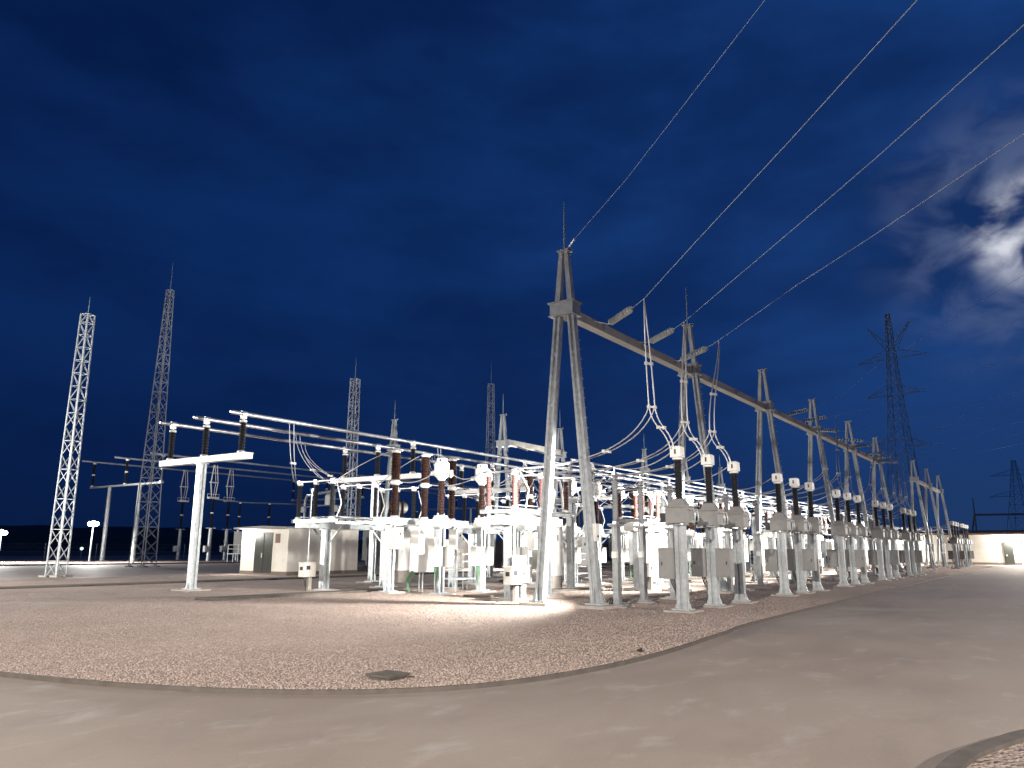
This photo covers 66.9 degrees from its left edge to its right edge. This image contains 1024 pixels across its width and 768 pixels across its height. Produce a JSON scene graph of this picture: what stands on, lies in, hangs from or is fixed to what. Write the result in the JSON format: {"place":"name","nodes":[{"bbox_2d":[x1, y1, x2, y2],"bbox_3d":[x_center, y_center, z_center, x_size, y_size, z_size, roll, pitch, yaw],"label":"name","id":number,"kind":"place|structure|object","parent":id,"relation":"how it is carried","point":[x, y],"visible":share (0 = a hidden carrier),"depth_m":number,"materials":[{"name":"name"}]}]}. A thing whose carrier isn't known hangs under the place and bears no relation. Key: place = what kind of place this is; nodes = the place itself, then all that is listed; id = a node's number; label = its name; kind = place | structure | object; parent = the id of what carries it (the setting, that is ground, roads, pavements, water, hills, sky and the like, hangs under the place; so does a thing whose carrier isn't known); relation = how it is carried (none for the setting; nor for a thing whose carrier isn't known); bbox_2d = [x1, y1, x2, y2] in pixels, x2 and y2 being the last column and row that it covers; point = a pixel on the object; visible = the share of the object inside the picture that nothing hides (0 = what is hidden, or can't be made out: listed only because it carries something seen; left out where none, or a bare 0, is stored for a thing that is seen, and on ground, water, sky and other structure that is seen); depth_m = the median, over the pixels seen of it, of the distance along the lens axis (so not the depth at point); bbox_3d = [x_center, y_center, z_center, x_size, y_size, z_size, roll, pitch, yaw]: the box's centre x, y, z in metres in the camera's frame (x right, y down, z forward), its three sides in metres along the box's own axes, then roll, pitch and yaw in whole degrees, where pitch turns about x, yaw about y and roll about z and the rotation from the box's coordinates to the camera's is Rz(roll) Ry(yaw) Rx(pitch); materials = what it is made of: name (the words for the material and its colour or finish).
{"place":"outdoors","nodes":[
{"label":"outdoors","id":0,"kind":"place"},
{"bbox_2d":[0,554,361,565],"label":"gravel bed","id":1,"kind":"object","parent":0,"point":[83,560],"visible":0.2,"depth_m":109.70,"materials":[{"name":"beige gravel"}]},
{"bbox_2d":[90,455,165,561],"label":"busbar support","id":2,"kind":"object","parent":1,"relation":"on","point":[104,540],"visible":0.85,"depth_m":100.25,"materials":[{"name":"metal"}]},
{"bbox_2d":[82,460,504,499],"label":"busbar tube","id":3,"kind":"object","parent":2,"relation":"on","point":[233,474],"visible":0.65,"depth_m":121.37,"materials":[{"name":"metal"}]},
{"bbox_2d":[115,456,533,498],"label":"busbar tube","id":4,"kind":"object","parent":2,"relation":"on","point":[277,473],"visible":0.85,"depth_m":118.32,"materials":[{"name":"metal"}]},
{"bbox_2d":[150,452,560,497],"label":"busbar tube","id":5,"kind":"object","parent":2,"relation":"on","point":[175,455],"visible":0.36,"depth_m":111.84,"materials":[{"name":"metal"}]},
{"bbox_2d":[173,470,188,559],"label":"pantograph disconnector","id":6,"kind":"object","parent":1,"relation":"on","point":[177,548],"visible":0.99,"depth_m":112.75,"materials":[{"name":"metal"}]},
{"bbox_2d":[203,465,218,560],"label":"pantograph disconnector","id":7,"kind":"object","parent":1,"relation":"on","point":[207,549],"visible":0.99,"depth_m":105.09,"materials":[{"name":"grey paint"}]},
{"bbox_2d":[219,470,234,559],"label":"pantograph disconnector","id":8,"kind":"object","parent":1,"relation":"on","point":[223,549],"visible":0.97,"depth_m":111.68,"materials":[{"name":"grey paint"}]},
{"bbox_2d":[0,525,751,552],"bbox_3d":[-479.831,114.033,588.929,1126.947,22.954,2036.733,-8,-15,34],"label":"hills","id":9,"kind":"structure","parent":0,"point":[26,537],"depth_m":552.94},
{"bbox_2d":[0,551,826,558],"bbox_3d":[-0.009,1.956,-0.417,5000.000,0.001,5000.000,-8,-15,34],"label":"ground","id":10,"kind":"structure","parent":0,"point":[72,553],"depth_m":276.75,"materials":[{"name":"soil"}]},
{"bbox_2d":[859,313,930,530],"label":"transmission tower","id":11,"kind":"structure","parent":10,"relation":"on","point":[894,365],"depth_m":146.84,"materials":[{"name":"metal"}]},
{"bbox_2d":[0,563,989,689],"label":"gravel bed","id":12,"kind":"object","parent":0,"point":[46,599],"visible":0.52,"depth_m":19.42,"materials":[{"name":"beige gravel"}]},
{"bbox_2d":[159,416,252,591],"bbox_3d":[-13.035,5.045,32.380,6.140,7.050,1.100,-8,-15,34],"label":"busbar support","id":13,"kind":"object","parent":12,"relation":"on","point":[203,460],"visible":0.99,"depth_m":32.24,"materials":[{"name":"metal"}]},
{"bbox_2d":[234,526,358,574],"bbox_3d":[-14.904,11.590,54.019,5.500,3.200,6.750,-8,-15,34],"label":"equipment hut","id":14,"kind":"object","parent":12,"relation":"on","point":[274,550],"visible":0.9,"depth_m":51.72,"materials":[{"name":"concrete"}]},
{"bbox_2d":[253,532,273,572],"bbox_3d":[-16.516,11.186,51.442,1.800,2.620,0.093,-8,-15,34],"label":"door","id":15,"kind":"structure","parent":14,"relation":"in","point":[263,541],"depth_m":51.41,"materials":[{"name":"grey paint"}]},
{"bbox_2d":[298,488,316,590],"bbox_3d":[-8.433,6.439,32.229,0.400,4.182,0.680,-8,-15,34],"label":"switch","id":16,"kind":"object","parent":12,"relation":"on","point":[307,570],"visible":0.99,"depth_m":31.86,"materials":[{"name":"metal"}]},
{"bbox_2d":[0,564,688,588],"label":"cable trench","id":17,"kind":"object","parent":12,"relation":"on","point":[101,584],"visible":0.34,"depth_m":38.31,"materials":[{"name":"concrete"}]},
{"bbox_2d":[291,479,420,590],"bbox_3d":[-6.641,6.615,33.594,2.772,4.540,6.640,-8,-15,34],"label":"busbar disconnector","id":18,"kind":"object","parent":12,"relation":"on","point":[326,538],"visible":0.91,"depth_m":32.48,"materials":[{"name":"metal"}]},
{"bbox_2d":[336,444,420,582],"bbox_3d":[-7.150,6.832,40.642,6.140,7.050,1.100,-8,-15,34],"label":"busbar support","id":19,"kind":"object","parent":12,"relation":"on","point":[378,478],"visible":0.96,"depth_m":40.40,"materials":[{"name":"grey paint"}]},
{"bbox_2d":[365,670,409,681],"bbox_3d":[-1.661,3.911,10.373,0.420,0.083,0.420,-7,-14,32],"label":"inspection cover","id":20,"kind":"object","parent":12,"relation":"on","point":[388,675],"visible":0.93,"depth_m":10.27,"materials":[{"name":"concrete"}]},
{"bbox_2d":[376,412,399,571],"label":"gantry column","id":21,"kind":"structure","parent":12,"relation":"on","point":[395,444],"depth_m":60.31,"materials":[{"name":"metal"}]},
{"bbox_2d":[357,499,433,570],"bbox_3d":[-9.374,12.321,63.230,4.400,5.600,6.600,-8,-15,34],"label":"disconnect switch","id":22,"kind":"object","parent":12,"relation":"on","point":[366,533],"visible":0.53,"depth_m":62.20,"materials":[{"name":"metal"}]},
{"bbox_2d":[394,531,414,582],"bbox_3d":[-5.645,9.049,40.960,0.700,2.740,1.250,-8,-15,34],"label":"marshalling cabinet","id":23,"kind":"object","parent":12,"relation":"on","point":[402,566],"visible":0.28,"depth_m":40.48,"materials":[{"name":"metal"}]},
{"bbox_2d":[371,448,468,593],"bbox_3d":[-3.624,5.787,32.622,1.155,5.780,5.640,-8,-15,34],"label":"circuit breaker","id":24,"kind":"object","parent":12,"relation":"on","point":[422,537],"visible":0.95,"depth_m":31.52,"materials":[{"name":"metal"}]},
{"bbox_2d":[422,458,455,595],"bbox_3d":[-2.787,5.493,29.982,1.040,5.260,1.180,-8,-15,34],"label":"current transformer","id":25,"kind":"object","parent":12,"relation":"on","point":[440,555],"visible":1,"depth_m":29.82,"materials":[{"name":"metal"}]},
{"bbox_2d":[465,464,495,592],"bbox_3d":[-1.290,5.948,32.084,1.040,5.260,1.180,-8,-15,34],"label":"current transformer","id":26,"kind":"object","parent":12,"relation":"on","point":[481,557],"visible":0.84,"depth_m":31.90,"materials":[{"name":"grey paint"}]},
{"bbox_2d":[446,493,537,582],"bbox_3d":[-0.984,8.333,41.535,2.772,4.540,6.640,-8,-15,34],"label":"busbar disconnector","id":27,"kind":"object","parent":12,"relation":"on","point":[471,541],"visible":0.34,"depth_m":40.09,"materials":[{"name":"metal"}]},
{"bbox_2d":[455,463,533,577],"bbox_3d":[-1.264,8.620,48.904,6.140,7.050,1.100,-8,-15,34],"label":"busbar support","id":28,"kind":"object","parent":12,"relation":"on","point":[490,537],"visible":0.53,"depth_m":48.77,"materials":[{"name":"grey paint"}]},
{"bbox_2d":[486,414,511,572],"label":"gantry column","id":29,"kind":"structure","parent":12,"relation":"on","point":[504,444],"depth_m":57.78,"materials":[{"name":"metal"}]},
{"bbox_2d":[195,564,827,600],"bbox_3d":[16.052,15.127,62.588,0.940,0.090,92.000,-8,-15,34],"label":"cable trench","id":30,"kind":"object","parent":12,"relation":"on","point":[236,597],"visible":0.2,"depth_m":29.40,"materials":[{"name":"concrete"}]},
{"bbox_2d":[502,566,523,601],"bbox_3d":[0.035,6.665,25.836,0.400,1.147,0.680,-8,-15,34],"label":"distribution box","id":31,"kind":"object","parent":12,"relation":"on","point":[513,577],"visible":1,"depth_m":25.74,"materials":[{"name":"beige paint"}]},
{"bbox_2d":[503,471,530,589],"bbox_3d":[0.207,6.403,34.185,1.040,5.260,1.180,-8,-15,35],"label":"current transformer","id":32,"kind":"object","parent":12,"relation":"on","point":[520,549],"visible":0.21,"depth_m":34.11,"materials":[{"name":"grey paint"}]},
{"bbox_2d":[480,469,579,601],"bbox_3d":[0.874,5.505,28.045,1.875,4.460,4.600,-8,-15,34],"label":"line disconnector","id":33,"kind":"object","parent":12,"relation":"on","point":[513,518],"visible":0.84,"depth_m":26.93,"materials":[{"name":"metal"}]},
{"bbox_2d":[537,525,563,588],"bbox_3d":[1.665,7.510,33.593,0.700,2.740,1.250,-8,-15,34],"label":"marshalling cabinet","id":34,"kind":"object","parent":12,"relation":"on","point":[557,553],"visible":0.46,"depth_m":33.49,"materials":[{"name":"grey metal"}]},
{"bbox_2d":[521,469,580,584],"bbox_3d":[2.033,7.505,40.562,1.155,5.780,5.640,-8,-15,34],"label":"circuit breaker","id":35,"kind":"object","parent":12,"relation":"on","point":[530,539],"visible":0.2,"depth_m":38.84,"materials":[{"name":"metal"}]},
{"bbox_2d":[553,428,579,570],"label":"gantry column","id":36,"kind":"structure","parent":12,"relation":"on","point":[560,438],"depth_m":64.59,"materials":[{"name":"metal"}]},
{"bbox_2d":[508,439,562,456],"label":"gantry beam","id":37,"kind":"structure","parent":36,"relation":"attached to","point":[528,446],"depth_m":60.66,"materials":[{"name":"metal"}]},
{"bbox_2d":[519,211,618,609],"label":"gantry column","id":38,"kind":"structure","parent":12,"relation":"on","point":[567,309],"depth_m":24.65,"materials":[{"name":"metal"}]},
{"bbox_2d":[564,312,691,374],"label":"gantry beam","id":39,"kind":"structure","parent":38,"relation":"attached to","point":[608,332],"depth_m":29.09,"materials":[{"name":"metal"}]},
{"bbox_2d":[562,478,583,585],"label":"current transformer","id":40,"kind":"object","parent":12,"relation":"on","point":[577,555],"visible":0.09,"depth_m":37.83,"materials":[{"name":"grey paint"}]},
{"bbox_2d":[552,464,596,587],"bbox_3d":[2.579,6.323,34.196,2.600,5.440,0.800,-8,-15,34],"label":"transfer busbar support","id":41,"kind":"object","parent":12,"relation":"on","point":[570,529],"visible":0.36,"depth_m":34.00,"materials":[{"name":"metal"}]},
{"bbox_2d":[552,503,611,577],"bbox_3d":[4.673,10.052,49.477,2.772,4.540,6.640,-8,-15,34],"label":"busbar disconnector","id":42,"kind":"object","parent":12,"relation":"on","point":[581,533],"visible":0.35,"depth_m":49.41,"materials":[{"name":"metal"}]},
{"bbox_2d":[586,481,609,583],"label":"current transformer","id":43,"kind":"object","parent":12,"relation":"on","point":[601,551],"visible":0.5,"depth_m":40.09,"materials":[{"name":"grey paint"}]},
{"bbox_2d":[607,467,633,607],"bbox_3d":[3.213,4.715,23.931,0.750,4.310,0.750,-8,-15,34],"label":"surge arrester","id":44,"kind":"object","parent":12,"relation":"on","point":[615,526],"visible":0.99,"depth_m":23.77,"materials":[{"name":"metal"}]},
{"bbox_2d":[610,485,632,582],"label":"current transformer","id":45,"kind":"object","parent":12,"relation":"on","point":[624,554],"visible":0.32,"depth_m":41.96,"materials":[{"name":"grey paint"}]},
{"bbox_2d":[609,483,649,578],"bbox_3d":[7.690,9.223,48.503,1.155,5.780,5.640,-8,-15,34],"label":"circuit breaker","id":46,"kind":"object","parent":12,"relation":"on","point":[628,541],"visible":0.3,"depth_m":47.48,"materials":[{"name":"metal"}]},
{"bbox_2d":[603,487,667,570],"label":"busbar support","id":47,"kind":"object","parent":12,"relation":"on","point":[609,502],"visible":0.2,"depth_m":66.91,"materials":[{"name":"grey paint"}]},
{"bbox_2d":[159,421,753,507],"bbox_3d":[8.770,9.041,68.001,0.230,0.230,84.750,-8,-15,34],"label":"busbar tube","id":48,"kind":"object","parent":47,"relation":"on","point":[171,424],"visible":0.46,"depth_m":40.06,"materials":[{"name":"metal"}]},
{"bbox_2d":[193,416,775,507],"bbox_3d":[10.822,8.752,66.602,0.230,0.230,84.750,-8,-15,34],"label":"busbar tube","id":49,"kind":"object","parent":47,"relation":"on","point":[205,418],"visible":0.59,"depth_m":40.52,"materials":[{"name":"metal"}]},
{"bbox_2d":[230,410,788,505],"bbox_3d":[12.873,8.462,65.203,0.230,0.230,84.750,-8,-15,34],"label":"busbar tube","id":50,"kind":"object","parent":47,"relation":"on","point":[243,413],"visible":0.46,"depth_m":38.46,"materials":[{"name":"metal"}]},
{"bbox_2d":[628,474,658,603],"bbox_3d":[4.367,5.174,26.065,0.750,4.310,0.750,-8,-15,34],"label":"surge arrester","id":51,"kind":"object","parent":12,"relation":"on","point":[642,558],"visible":1,"depth_m":25.89,"materials":[{"name":"metal"}]},
{"bbox_2d":[617,488,675,589],"bbox_3d":[6.529,7.224,35.987,1.875,4.460,4.600,-8,-15,34],"label":"line disconnector","id":52,"kind":"object","parent":12,"relation":"on","point":[656,526],"visible":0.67,"depth_m":35.63,"materials":[{"name":"metal"}]},
{"bbox_2d":[660,479,676,599],"bbox_3d":[5.767,5.600,28.030,0.750,4.310,0.750,-8,-15,34],"label":"surge arrester","id":53,"kind":"object","parent":12,"relation":"on","point":[671,542],"visible":0.57,"depth_m":27.94,"materials":[{"name":"metal"}]},
{"bbox_2d":[463,565,877,597],"bbox_3d":[22.893,15.051,62.094,0.940,0.090,85.000,-8,-15,34],"label":"cable trench","id":54,"kind":"object","parent":12,"relation":"on","point":[488,595],"visible":0.28,"depth_m":33.27,"materials":[{"name":"concrete"}]},
{"bbox_2d":[657,446,703,612],"bbox_3d":[4.791,4.164,22.366,1.169,4.747,0.850,-8,-15,34],"label":"instrument transformer","id":55,"kind":"object","parent":12,"relation":"on","point":[673,562],"visible":1,"depth_m":22.17,"materials":[{"name":"metal"}]},
{"bbox_2d":[662,294,732,593],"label":"gantry column","id":56,"kind":"structure","parent":12,"relation":"on","point":[696,370],"depth_m":33.63,"materials":[{"name":"metal"}]},
{"bbox_2d":[688,372,766,410],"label":"gantry beam","id":57,"kind":"structure","parent":56,"relation":"attached to","point":[707,380],"depth_m":38.22,"materials":[{"name":"metal"}]},
{"bbox_2d":[689,454,734,607],"bbox_3d":[6.227,4.576,24.270,1.300,4.747,0.850,-8,-15,34],"label":"instrument transformer","id":58,"kind":"object","parent":12,"relation":"on","point":[712,562],"visible":0.99,"depth_m":24.06,"materials":[{"name":"metal"}]},
{"bbox_2d":[720,461,757,603],"bbox_3d":[7.606,4.997,26.215,1.049,4.747,0.850,-8,-15,34],"label":"instrument transformer","id":59,"kind":"object","parent":12,"relation":"on","point":[738,520],"visible":0.98,"depth_m":26.04,"materials":[{"name":"metal"}]},
{"bbox_2d":[750,495,771,588],"bbox_3d":[11.424,7.318,35.971,0.750,4.310,0.750,-8,-15,35],"label":"surge arrester","id":60,"kind":"object","parent":12,"relation":"on","point":[757,534],"visible":1,"depth_m":35.80,"materials":[{"name":"metal"}]},
{"bbox_2d":[746,368,806,583],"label":"gantry column","id":61,"kind":"structure","parent":12,"relation":"on","point":[775,451],"depth_m":42.00,"materials":[{"name":"metal"}]},
{"bbox_2d":[764,473,798,596],"bbox_3d":[10.447,5.882,30.307,1.169,4.747,0.850,-8,-15,34],"label":"instrument transformer","id":62,"kind":"object","parent":12,"relation":"on","point":[776,559],"visible":1,"depth_m":30.11,"materials":[{"name":"grey paint"}]},
{"bbox_2d":[787,478,816,593],"bbox_3d":[11.884,6.295,32.211,1.300,4.747,0.850,-8,-15,35],"label":"instrument transformer","id":63,"kind":"object","parent":12,"relation":"on","point":[800,560],"visible":0.98,"depth_m":31.97,"materials":[{"name":"grey paint"}]},
{"bbox_2d":[801,482,829,590],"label":"instrument transformer","id":64,"kind":"object","parent":12,"relation":"on","point":[816,525],"visible":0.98,"depth_m":34.00,"materials":[{"name":"metal"}]},
{"bbox_2d":[806,399,850,578],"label":"gantry column","id":65,"kind":"structure","parent":12,"relation":"on","point":[810,475],"depth_m":50.58,"materials":[{"name":"metal"}]},
{"bbox_2d":[763,408,816,433],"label":"gantry beam","id":66,"kind":"structure","parent":65,"relation":"attached to","point":[780,415],"depth_m":46.82,"materials":[{"name":"metal"}]},
{"bbox_2d":[826,489,854,586],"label":"instrument transformer","id":67,"kind":"object","parent":12,"relation":"on","point":[835,558],"visible":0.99,"depth_m":38.05,"materials":[{"name":"grey paint"}]},
{"bbox_2d":[843,492,866,584],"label":"instrument transformer","id":68,"kind":"object","parent":12,"relation":"on","point":[854,559],"visible":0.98,"depth_m":39.90,"materials":[{"name":"grey paint"}]},
{"bbox_2d":[843,420,877,574],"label":"gantry column","id":69,"kind":"structure","parent":12,"relation":"on","point":[857,470],"depth_m":58.99,"materials":[{"name":"metal"}]},
{"bbox_2d":[853,495,874,583],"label":"instrument transformer","id":70,"kind":"object","parent":12,"relation":"on","point":[861,546],"visible":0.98,"depth_m":41.96,"materials":[{"name":"metal"}]},
{"bbox_2d":[867,500,890,580],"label":"instrument transformer","id":71,"kind":"object","parent":12,"relation":"on","point":[875,558],"visible":1,"depth_m":46.00,"materials":[{"name":"grey paint"}]},
{"bbox_2d":[867,437,905,571],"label":"gantry column","id":72,"kind":"structure","parent":12,"relation":"on","point":[874,439],"depth_m":67.67,"materials":[{"name":"metal"}]},
{"bbox_2d":[886,504,904,578],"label":"instrument transformer","id":73,"kind":"object","parent":12,"relation":"on","point":[893,547],"visible":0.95,"depth_m":49.90,"materials":[{"name":"metal"}]},
{"bbox_2d":[905,509,922,575],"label":"instrument transformer","id":74,"kind":"object","parent":12,"relation":"on","point":[916,556],"visible":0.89,"depth_m":55.74,"materials":[{"name":"grey paint"}]},
{"bbox_2d":[0,559,1023,767],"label":"concrete road","id":75,"kind":"structure","parent":0,"point":[928,674],"depth_m":8.64,"materials":[{"name":"beige concrete"}]},
{"bbox_2d":[38,301,95,576],"bbox_3d":[-27.593,3.033,48.796,1.280,17.810,1.280,-2,-12,13],"label":"lattice mast","id":76,"kind":"object","parent":75,"relation":"on","point":[69,465],"visible":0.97,"depth_m":48.45,"materials":[{"name":"metal"}]},
{"bbox_2d":[124,267,173,566],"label":"lattice mast","id":77,"kind":"object","parent":75,"relation":"on","point":[158,409],"visible":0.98,"depth_m":75.36,"materials":[{"name":"metal"}]},
{"bbox_2d":[344,368,359,520],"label":"lattice mast","id":78,"kind":"object","parent":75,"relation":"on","point":[347,437],"visible":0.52,"depth_m":70.80,"materials":[{"name":"metal"}]},
{"bbox_2d":[484,383,494,537],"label":"lattice mast","id":79,"kind":"object","parent":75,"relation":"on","point":[488,427],"visible":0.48,"depth_m":117.82,"materials":[{"name":"metal"}]},
{"bbox_2d":[0,566,991,694],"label":"kerb","id":80,"kind":"structure","parent":75,"relation":"on","point":[321,691],"depth_m":10.07,"materials":[{"name":"concrete"}]},
{"bbox_2d":[434,537,611,567],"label":"boundary wall","id":81,"kind":"structure","parent":75,"relation":"on","point":[498,559],"depth_m":79.15,"materials":[{"name":"concrete"}]},
{"bbox_2d":[720,488,734,593],"bbox_3d":[8.870,6.433,31.872,0.750,4.310,0.750,-8,-15,34],"label":"surge arrester","id":82,"kind":"object","parent":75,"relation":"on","point":[727,532],"visible":0.58,"depth_m":31.80,"materials":[{"name":"metal"}]},
{"bbox_2d":[753,508,790,577],"bbox_3d":[17.846,10.659,51.865,1.875,4.460,4.600,-8,-15,34],"label":"line disconnector","id":83,"kind":"object","parent":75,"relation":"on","point":[769,535],"visible":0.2,"depth_m":50.55,"materials":[{"name":"metal"}]},
{"bbox_2d":[879,502,899,579],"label":"instrument transformer","id":84,"kind":"object","parent":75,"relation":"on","point":[890,557],"visible":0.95,"depth_m":47.82,"materials":[{"name":"grey paint"}]},
{"bbox_2d":[899,508,915,576],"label":"instrument transformer","id":85,"kind":"object","parent":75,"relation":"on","point":[904,555],"visible":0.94,"depth_m":53.92,"materials":[{"name":"grey paint"}]},
{"bbox_2d":[909,460,939,567],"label":"gantry column","id":86,"kind":"structure","parent":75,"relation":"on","point":[913,479],"depth_m":84.61,"materials":[{"name":"metal"}]},
{"bbox_2d":[922,468,950,565],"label":"gantry column","id":87,"kind":"structure","parent":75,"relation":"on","point":[937,524],"depth_m":92.77,"materials":[{"name":"metal"}]},
{"bbox_2d":[935,475,953,564],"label":"gantry column","id":88,"kind":"structure","parent":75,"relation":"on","point":[947,521],"depth_m":101.36,"materials":[{"name":"metal"}]},
{"bbox_2d":[935,729,1023,767],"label":"kerb","id":89,"kind":"structure","parent":75,"relation":"on","point":[966,757],"depth_m":6.71,"materials":[{"name":"concrete"}]},
{"bbox_2d":[967,742,1023,767],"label":"gravel bed","id":90,"kind":"object","parent":75,"relation":"on","point":[1011,756],"visible":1,"depth_m":6.52,"materials":[{"name":"beige gravel"}]},
{"bbox_2d":[0,0,1023,550],"label":"sky","id":91,"kind":"structure","parent":0,"point":[329,189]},
{"bbox_2d":[632,0,916,307],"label":"line wire","id":92,"kind":"object","parent":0,"point":[791,138],"visible":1,"depth_m":15.55,"materials":[{"name":"grey metal"}]},
{"bbox_2d":[514,299,673,468],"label":"dropper wires","id":93,"kind":"object","parent":92,"relation":"hanging from","point":[650,363],"visible":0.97,"depth_m":23.04,"materials":[{"name":"metal"}]},
{"bbox_2d":[673,25,1023,329],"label":"line wire","id":94,"kind":"object","parent":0,"point":[869,163],"visible":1,"depth_m":16.87,"materials":[{"name":"grey metal"}]},
{"bbox_2d":[541,322,704,472],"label":"dropper wires","id":95,"kind":"object","parent":94,"relation":"hanging from","point":[687,422],"visible":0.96,"depth_m":25.40,"materials":[{"name":"metal"}]},
{"bbox_2d":[707,133,1023,347],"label":"line wire","id":96,"kind":"object","parent":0,"point":[882,229],"visible":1,"depth_m":19.76,"materials":[{"name":"grey metal"}]},
{"bbox_2d":[566,340,730,476],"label":"dropper wires","id":97,"kind":"object","parent":96,"relation":"hanging from","point":[709,432],"visible":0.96,"depth_m":27.43,"materials":[{"name":"metal"}]},
{"bbox_2d":[840,530,1023,564],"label":"substation building","id":98,"kind":"structure","parent":0,"point":[996,547],"depth_m":104.24,"materials":[{"name":"grey paint"}]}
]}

